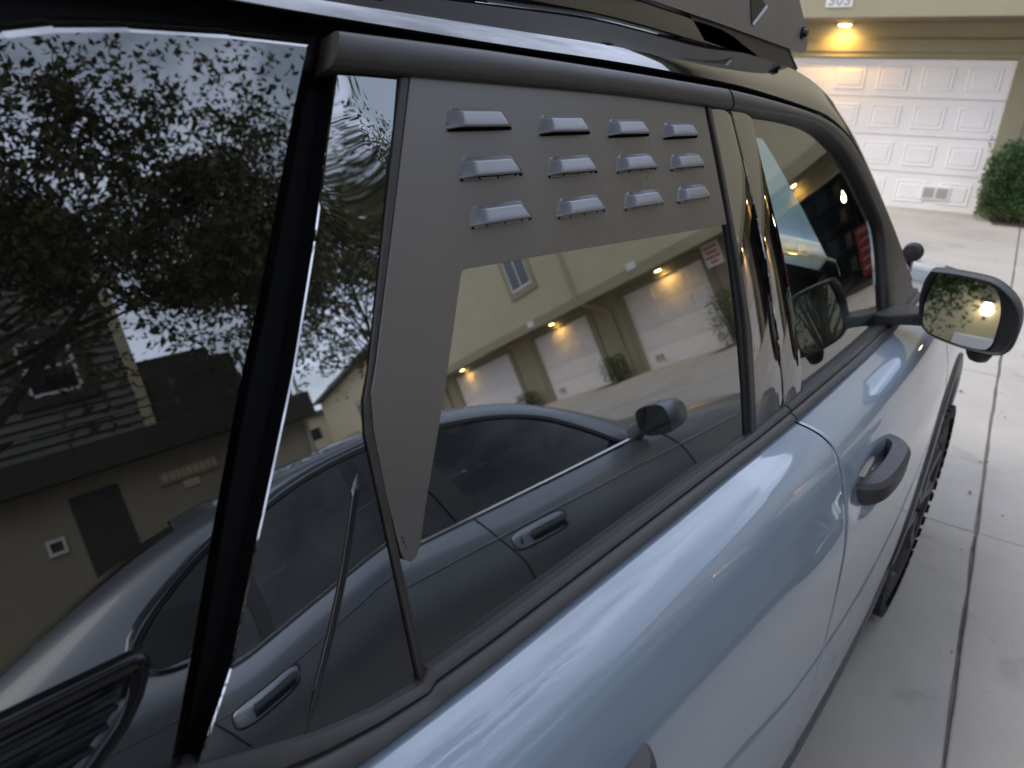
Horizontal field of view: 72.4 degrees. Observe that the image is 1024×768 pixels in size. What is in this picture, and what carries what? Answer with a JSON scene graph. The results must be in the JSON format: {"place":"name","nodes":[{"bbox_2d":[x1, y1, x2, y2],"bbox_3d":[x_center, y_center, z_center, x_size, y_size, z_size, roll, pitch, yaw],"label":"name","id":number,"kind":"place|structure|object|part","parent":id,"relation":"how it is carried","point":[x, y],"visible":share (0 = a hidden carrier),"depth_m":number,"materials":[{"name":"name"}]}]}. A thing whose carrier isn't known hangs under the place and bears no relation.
{"place":"outdoors","nodes":[
{"label":"outdoors","id":0,"kind":"place"},
{"bbox_2d":[790,206,1023,767],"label":"driveway","id":1,"kind":"structure","parent":0,"point":[909,691],"depth_m":2.40,"materials":[{"name":"concrete"}]},
{"bbox_2d":[0,0,1023,767],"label":"blue suv","id":2,"kind":"object","parent":1,"relation":"on","point":[478,382],"visible":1,"depth_m":0.61,"materials":[{"name":"blue paint"},{"name":"rubber"},{"name":"dark grey plastic"}]},
{"bbox_3d":[-0.457,0.121,0.225,0.166,0.501,1.031,21,29,38],"label":"quarter window","id":3,"kind":"part","parent":2,"relation":"part of","materials":[{"name":"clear glass"}]},
{"bbox_3d":[0.073,0.282,0.802,0.317,1.208,1.108,21,29,38],"label":"rear door","id":4,"kind":"part","parent":2,"relation":"part of","materials":[{"name":"blue paint"}]},
{"bbox_3d":[0.760,0.029,1.507,0.307,1.186,1.148,21,29,38],"label":"front door","id":5,"kind":"part","parent":2,"relation":"part of","materials":[{"name":"blue paint"}]},
{"bbox_2d":[988,216,1023,227],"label":"planting bed","id":6,"kind":"object","parent":1,"relation":"on","point":[999,222],"visible":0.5,"depth_m":9.97,"materials":[{"name":"soil"}]},
{"bbox_2d":[972,133,1023,225],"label":"boxwood shrub","id":7,"kind":"object","parent":6,"relation":"on","point":[997,192],"visible":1,"depth_m":9.82,"materials":[{"name":"green plant"}]},
{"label":"ground","id":8,"kind":"structure","parent":0,"visible":0},
{"bbox_2d":[790,0,1023,218],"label":"garage building","id":9,"kind":"structure","parent":8,"relation":"on","point":[924,119],"depth_m":10.49,"materials":[{"name":"beige paint"}]},
{"bbox_2d":[793,58,1018,213],"bbox_3d":[4.992,-4.106,11.345,4.870,2.150,0.110,14,25,26],"label":"garage door","id":10,"kind":"structure","parent":9,"relation":"in","point":[923,129],"depth_m":10.69,"materials":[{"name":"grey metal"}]}
]}

